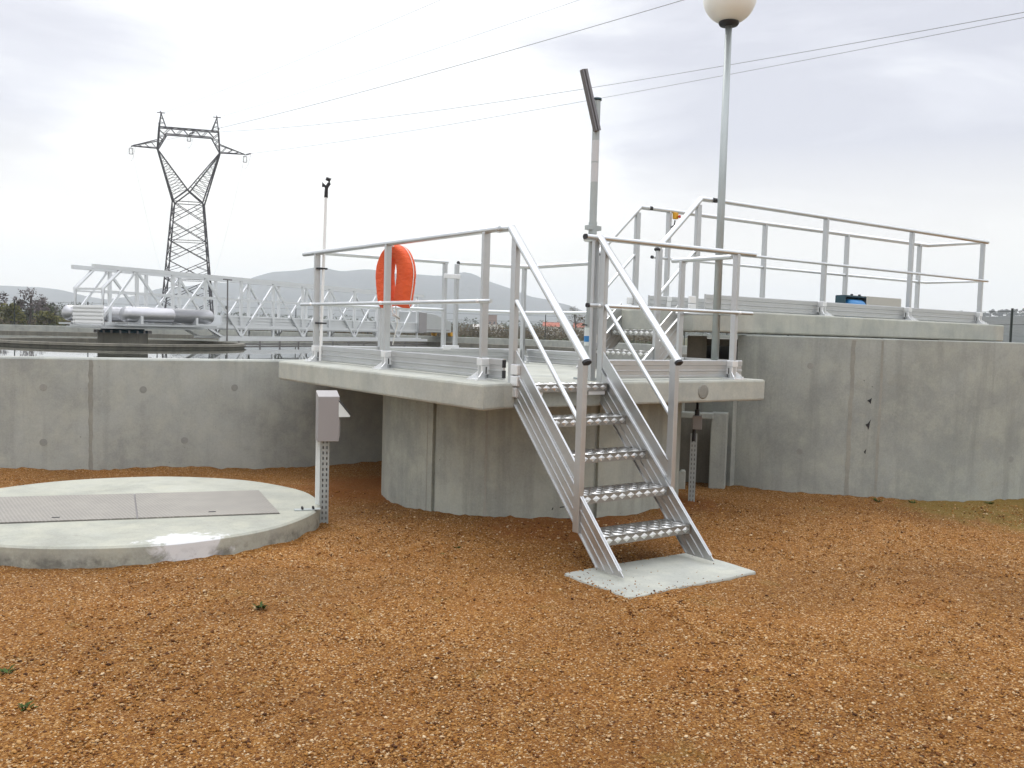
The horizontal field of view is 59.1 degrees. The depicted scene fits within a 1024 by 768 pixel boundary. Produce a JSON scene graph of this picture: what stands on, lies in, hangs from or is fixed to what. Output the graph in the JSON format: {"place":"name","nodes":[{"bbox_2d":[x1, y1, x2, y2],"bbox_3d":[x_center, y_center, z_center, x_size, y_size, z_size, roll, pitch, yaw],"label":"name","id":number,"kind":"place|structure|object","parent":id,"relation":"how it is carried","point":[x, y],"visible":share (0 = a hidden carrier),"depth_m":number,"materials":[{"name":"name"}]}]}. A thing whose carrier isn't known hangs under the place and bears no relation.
{"place":"outdoors","nodes":[
{"label":"outdoors","id":0,"kind":"place"},
{"bbox_2d":[0,267,720,335],"bbox_3d":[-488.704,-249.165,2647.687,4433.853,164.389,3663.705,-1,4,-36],"label":"hills","id":1,"kind":"structure","parent":0,"point":[429,287],"depth_m":2213.76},
{"bbox_2d":[488,315,496,324],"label":"house","id":2,"kind":"structure","parent":0,"point":[492,319],"depth_m":466.37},
{"bbox_2d":[488,324,503,332],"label":"house","id":3,"kind":"structure","parent":0,"point":[495,327],"depth_m":415.18,"materials":[{"name":"paint"}]},
{"bbox_2d":[0,321,1023,767],"bbox_3d":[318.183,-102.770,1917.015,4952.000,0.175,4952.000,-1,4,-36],"label":"ground","id":4,"kind":"structure","parent":0,"point":[348,483],"depth_m":4.37,"materials":[{"name":"brown gravel"}]},
{"bbox_2d":[0,291,13,313],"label":"tree","id":5,"kind":"object","parent":4,"relation":"on","point":[4,294],"visible":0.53,"depth_m":96.24,"materials":[{"name":"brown plant"}]},
{"bbox_2d":[0,664,14,674],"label":"weed tuft","id":6,"kind":"object","parent":4,"relation":"on","point":[4,670],"visible":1,"depth_m":3.83,"materials":[{"name":"green plant"}]},
{"bbox_2d":[0,302,26,324],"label":"tree","id":7,"kind":"object","parent":4,"relation":"on","point":[9,312],"visible":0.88,"depth_m":89.30,"materials":[{"name":"green plant"}]},
{"bbox_2d":[12,300,33,324],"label":"tree","id":8,"kind":"object","parent":4,"relation":"on","point":[26,314],"visible":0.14,"depth_m":103.82,"materials":[{"name":"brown plant"}]},
{"bbox_2d":[18,700,37,710],"bbox_3d":[-1.867,1.240,3.480,0.066,0.021,0.080,-1,4,-36],"label":"weed tuft","id":9,"kind":"object","parent":4,"relation":"on","point":[25,705],"visible":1,"depth_m":3.49,"materials":[{"name":"green plant"}]},
{"bbox_2d":[12,287,47,323],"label":"tree","id":10,"kind":"object","parent":4,"relation":"on","point":[31,305],"visible":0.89,"depth_m":99.75,"materials":[{"name":"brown plant"}]},
{"bbox_2d":[22,301,57,322],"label":"tree","id":11,"kind":"object","parent":4,"relation":"on","point":[52,309],"visible":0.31,"depth_m":111.68,"materials":[{"name":"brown plant"}]},
{"bbox_2d":[33,298,49,323],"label":"tree","id":12,"kind":"object","parent":4,"relation":"on","point":[43,307],"visible":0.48,"depth_m":107.67,"materials":[{"name":"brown plant"}]},
{"bbox_2d":[33,310,65,325],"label":"tree","id":13,"kind":"object","parent":4,"relation":"on","point":[43,315],"visible":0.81,"depth_m":91.51,"materials":[{"name":"green plant"}]},
{"bbox_2d":[47,302,62,316],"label":"tree","id":14,"kind":"object","parent":4,"relation":"on","point":[56,310],"visible":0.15,"depth_m":116.90,"materials":[{"name":"green plant"}]},
{"bbox_2d":[56,301,92,316],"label":"tree","id":15,"kind":"object","parent":4,"relation":"on","point":[63,306],"visible":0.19,"depth_m":148.01,"materials":[{"name":"green plant"}]},
{"bbox_2d":[94,328,151,343],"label":"central pier","id":16,"kind":"structure","parent":4,"relation":"on","point":[130,336],"depth_m":27.30,"materials":[{"name":"concrete"}]},
{"bbox_2d":[59,264,452,344],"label":"scraper bridge","id":17,"kind":"structure","parent":16,"relation":"on","point":[83,315],"depth_m":31.46,"materials":[{"name":"white paint"}]},
{"bbox_2d":[0,477,319,568],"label":"round cover","id":18,"kind":"object","parent":4,"relation":"on","point":[97,523],"visible":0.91,"depth_m":6.24,"materials":[{"name":"concrete"}]},
{"bbox_2d":[126,111,250,313],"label":"pylon","id":19,"kind":"object","parent":4,"relation":"on","point":[203,203],"visible":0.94,"depth_m":167.44,"materials":[{"name":"metal"}]},
{"bbox_2d":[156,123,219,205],"bbox_3d":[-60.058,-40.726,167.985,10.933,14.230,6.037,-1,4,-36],"label":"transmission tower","id":20,"kind":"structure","parent":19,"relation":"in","point":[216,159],"depth_m":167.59,"materials":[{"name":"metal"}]},
{"bbox_2d":[164,1,436,112],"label":"power cable","id":21,"kind":"object","parent":19,"relation":"attached to","point":[316,52],"visible":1,"depth_m":114.32,"materials":[{"name":"metal"}]},
{"bbox_2d":[217,0,577,117],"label":"power cable","id":22,"kind":"object","parent":19,"relation":"attached to","point":[412,56],"visible":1,"depth_m":112.47,"materials":[{"name":"metal"}]},
{"bbox_2d":[137,0,682,145],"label":"power cable","id":23,"kind":"object","parent":19,"relation":"attached to","point":[453,66],"visible":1,"depth_m":80.84,"materials":[{"name":"metal"}]},
{"bbox_2d":[194,12,1023,132],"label":"power cable","id":24,"kind":"object","parent":19,"relation":"attached to","point":[683,72],"visible":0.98,"depth_m":71.00,"materials":[{"name":"metal"}]},
{"bbox_2d":[251,17,1023,153],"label":"power cable","id":25,"kind":"object","parent":19,"relation":"attached to","point":[701,79],"visible":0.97,"depth_m":80.72,"materials":[{"name":"metal"}]},
{"bbox_2d":[253,601,266,608],"bbox_3d":[-1.328,1.166,4.756,0.093,0.034,0.113,-1,4,-36],"label":"weed tuft","id":26,"kind":"object","parent":4,"relation":"on","point":[260,605],"visible":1,"depth_m":4.75,"materials":[{"name":"green plant"}]},
{"bbox_2d":[294,390,349,522],"bbox_3d":[-1.444,0.591,6.832,0.473,1.074,0.272,-1,4,-36],"label":"control box","id":27,"kind":"object","parent":4,"relation":"on","point":[331,409],"visible":0.94,"depth_m":6.84,"materials":[{"name":"metal"}]},
{"bbox_2d":[0,315,652,343],"bbox_3d":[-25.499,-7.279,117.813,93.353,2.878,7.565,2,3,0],"label":"hedge","id":28,"kind":"object","parent":4,"relation":"on","point":[547,335],"visible":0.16,"depth_m":116.29,"materials":[{"name":"green plant"}]},
{"bbox_2d":[0,324,686,469],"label":"settling tank","id":29,"kind":"object","parent":4,"relation":"on","point":[87,413],"visible":0.27,"depth_m":9.55,"materials":[{"name":"concrete"}]},
{"bbox_2d":[0,333,670,360],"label":"water","id":30,"kind":"structure","parent":29,"relation":"in","point":[297,352],"depth_m":23.96,"materials":[{"name":"grey liquid"}]},
{"bbox_2d":[0,337,245,348],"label":"baffle ring","id":31,"kind":"object","parent":30,"relation":"in","point":[73,343],"visible":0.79,"depth_m":25.60,"materials":[{"name":"metal"}]},
{"bbox_2d":[2,309,892,338],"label":"woodland","id":32,"kind":"object","parent":4,"relation":"on","point":[539,324],"visible":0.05,"depth_m":530.90,"materials":[{"name":"green plant"}]},
{"bbox_2d":[11,300,1023,345],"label":"boundary fence","id":33,"kind":"object","parent":4,"relation":"on","point":[1010,334],"visible":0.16,"depth_m":53.84,"materials":[{"name":"grey metal"}]},
{"bbox_2d":[381,395,681,518],"bbox_3d":[0.173,0.721,8.617,2.800,1.355,2.800,-1,4,-36],"label":"concrete drum","id":34,"kind":"object","parent":4,"relation":"on","point":[450,459],"visible":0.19,"depth_m":7.35,"materials":[{"name":"grey concrete"}]},
{"bbox_2d":[279,359,764,410],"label":"concrete platform","id":35,"kind":"structure","parent":34,"relation":"on","point":[461,391],"depth_m":7.20,"materials":[{"name":"grey concrete"}]},
{"bbox_2d":[300,226,505,379],"bbox_3d":[-1.119,-0.680,7.815,0.153,1.101,3.537,-1,4,-36],"label":"guard rail","id":36,"kind":"object","parent":35,"relation":"on","point":[482,366],"visible":0.99,"depth_m":7.49,"materials":[{"name":"metal"}]},
{"bbox_2d":[376,245,415,344],"bbox_3d":[-1.057,-0.782,7.890,0.441,0.884,0.228,4,4,40],"label":"lifebuoy","id":37,"kind":"object","parent":36,"relation":"hanging from","point":[403,288],"visible":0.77,"depth_m":7.81,"materials":[{"name":"orange plastic"}]},
{"bbox_2d":[321,252,587,365],"bbox_3d":[-0.618,-0.777,9.652,2.794,1.106,1.054,1,3,-8],"label":"guard rail","id":38,"kind":"object","parent":35,"relation":"on","point":[558,357],"visible":0.6,"depth_m":9.78,"materials":[{"name":"metal"}]},
{"bbox_2d":[315,177,330,360],"bbox_3d":[-1.870,-1.137,8.968,0.129,1.815,0.064,-1,4,-36],"label":"pole","id":39,"kind":"object","parent":38,"relation":"attached to","point":[323,268],"visible":1,"depth_m":8.95,"materials":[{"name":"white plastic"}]},
{"bbox_2d":[573,69,601,379],"bbox_3d":[0.594,-1.210,6.940,0.230,2.357,0.160,-1,4,-36],"label":"davit post","id":40,"kind":"object","parent":35,"relation":"on","point":[594,106],"visible":0.64,"depth_m":6.91,"materials":[{"name":"metal"}]},
{"bbox_2d":[576,196,713,367],"bbox_3d":[1.310,-0.995,9.020,0.985,1.724,0.932,-1,4,-36],"label":"metal stair","id":41,"kind":"object","parent":35,"relation":"on","point":[668,325],"visible":0.56,"depth_m":8.82,"materials":[{"name":"metal"}]},
{"bbox_2d":[583,234,756,380],"bbox_3d":[1.322,-0.582,7.314,1.921,1.101,0.153,-1,4,-36],"label":"guard rail","id":42,"kind":"object","parent":35,"relation":"on","point":[730,368],"visible":0.98,"depth_m":7.34,"materials":[{"name":"metal"}]},
{"bbox_2d":[671,255,732,359],"bbox_3d":[1.734,-0.613,8.213,0.153,1.081,0.781,-1,4,-36],"label":"guard rail","id":43,"kind":"object","parent":35,"relation":"on","point":[681,297],"visible":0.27,"depth_m":8.38,"materials":[{"name":"metal"}]},
{"bbox_2d":[703,0,756,359],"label":"globe lamp","id":44,"kind":"object","parent":35,"relation":"on","point":[728,15],"visible":0.87,"depth_m":7.99,"materials":[{"name":"metal"}]},
{"bbox_2d":[567,306,584,331],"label":"tree","id":45,"kind":"object","parent":4,"relation":"on","point":[575,322],"visible":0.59,"depth_m":199.35,"materials":[{"name":"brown plant"}]},
{"bbox_2d":[576,315,584,331],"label":"tree","id":46,"kind":"object","parent":4,"relation":"on","point":[582,328],"visible":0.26,"depth_m":150.28,"materials":[{"name":"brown plant"}]},
{"bbox_2d":[564,553,755,598],"bbox_3d":[0.939,1.237,5.678,1.140,0.114,0.613,-1,4,-36],"label":"concrete pad","id":47,"kind":"object","parent":4,"relation":"on","point":[670,571],"visible":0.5,"depth_m":5.61,"materials":[{"name":"grey concrete"}]},
{"bbox_2d":[497,225,713,577],"bbox_3d":[0.620,0.016,6.181,0.880,2.204,1.419,-1,4,-36],"label":"metal stair","id":48,"kind":"object","parent":47,"relation":"on","point":[563,464],"visible":0.98,"depth_m":6.18,"materials":[{"name":"metal"}]},
{"bbox_2d":[679,469,685,488],"bbox_3d":[1.593,1.084,9.036,0.259,0.460,0.120,2,3,8],"label":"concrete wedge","id":49,"kind":"object","parent":4,"relation":"on","point":[682,473],"visible":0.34,"depth_m":8.96,"materials":[{"name":"grey concrete"}]},
{"bbox_2d":[688,402,701,501],"bbox_3d":[1.680,0.630,8.285,0.098,1.021,0.170,2,3,11],"label":"junction box","id":50,"kind":"object","parent":4,"relation":"on","point":[697,421],"visible":0.88,"depth_m":8.27,"materials":[{"name":"metal"}]},
{"bbox_2d":[679,411,728,488],"bbox_3d":[1.673,0.702,9.270,1.036,0.880,0.386,2,3,13],"label":"valve chamber","id":51,"kind":"object","parent":4,"relation":"on","point":[712,442],"visible":0.49,"depth_m":9.08,"materials":[{"name":"concrete"}]},
{"bbox_2d":[685,334,1023,501],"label":"concrete tank","id":52,"kind":"object","parent":4,"relation":"on","point":[925,420],"visible":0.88,"depth_m":8.63,"materials":[{"name":"grey concrete"}]},
{"bbox_2d":[611,309,1003,340],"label":"concrete platform","id":53,"kind":"structure","parent":52,"relation":"on","point":[787,324],"depth_m":9.90,"materials":[{"name":"grey concrete"}]},
{"bbox_2d":[648,206,979,322],"bbox_3d":[3.679,-1.367,11.132,5.380,1.108,0.822,0,4,-26],"label":"guard rail","id":54,"kind":"object","parent":53,"relation":"on","point":[667,300],"visible":0.4,"depth_m":10.83,"materials":[{"name":"metal"}]},
{"bbox_2d":[671,212,680,227],"bbox_3d":[1.764,-1.765,9.744,0.086,0.167,0.083,-1,4,-36],"label":"emergency stop","id":55,"kind":"object","parent":54,"relation":"attached to","point":[676,215],"visible":0.98,"depth_m":9.74,"materials":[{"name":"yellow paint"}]},
{"bbox_2d":[704,198,988,323],"bbox_3d":[4.126,-1.310,10.443,5.300,1.102,0.165,-1,4,-36],"label":"guard rail","id":56,"kind":"object","parent":53,"relation":"on","point":[822,307],"visible":0.84,"depth_m":10.32,"materials":[{"name":"metal"}]},
{"bbox_2d":[835,294,900,319],"bbox_3d":[4.466,-0.950,11.268,1.195,0.305,0.240,-1,4,-36],"label":"drive unit","id":57,"kind":"object","parent":53,"relation":"on","point":[869,300],"visible":0.38,"depth_m":11.17,"materials":[{"name":"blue metal"}]},
{"bbox_2d":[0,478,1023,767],"bbox_3d":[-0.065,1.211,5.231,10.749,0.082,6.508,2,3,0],"label":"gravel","id":58,"kind":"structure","parent":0,"point":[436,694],"depth_m":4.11,"materials":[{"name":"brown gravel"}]},
{"bbox_2d":[0,0,1023,315],"label":"sky","id":59,"kind":"structure","parent":0,"point":[925,133],"materials":[{"name":"white"}]},
{"bbox_2d":[542,321,559,331],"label":"house","id":60,"kind":"structure","parent":0,"point":[557,324],"depth_m":377.00,"materials":[{"name":"paint"}]},
{"bbox_2d":[573,323,584,334],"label":"house","id":61,"kind":"structure","parent":0,"point":[578,326],"depth_m":366.65,"materials":[{"name":"paint"}]},
{"bbox_2d":[725,315,1023,342],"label":"hills","id":62,"kind":"structure","parent":0,"point":[1017,333],"depth_m":669.95,"materials":[{"name":"grey"}]},
{"bbox_2d":[986,309,996,315],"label":"tree","id":63,"kind":"object","parent":62,"relation":"on","point":[991,312],"visible":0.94,"depth_m":731.57,"materials":[{"name":"green plant"}]},
{"bbox_2d":[994,309,1003,315],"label":"tree","id":64,"kind":"object","parent":62,"relation":"on","point":[999,314],"visible":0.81,"depth_m":731.44,"materials":[{"name":"green plant"}]},
{"bbox_2d":[1003,309,1010,315],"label":"tree","id":65,"kind":"object","parent":62,"relation":"on","point":[1007,313],"visible":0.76,"depth_m":731.43,"materials":[{"name":"green plant"}]},
{"bbox_2d":[1009,309,1018,315],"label":"tree","id":66,"kind":"object","parent":62,"relation":"on","point":[1015,312],"visible":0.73,"depth_m":730.91,"materials":[{"name":"green plant"}]}
]}

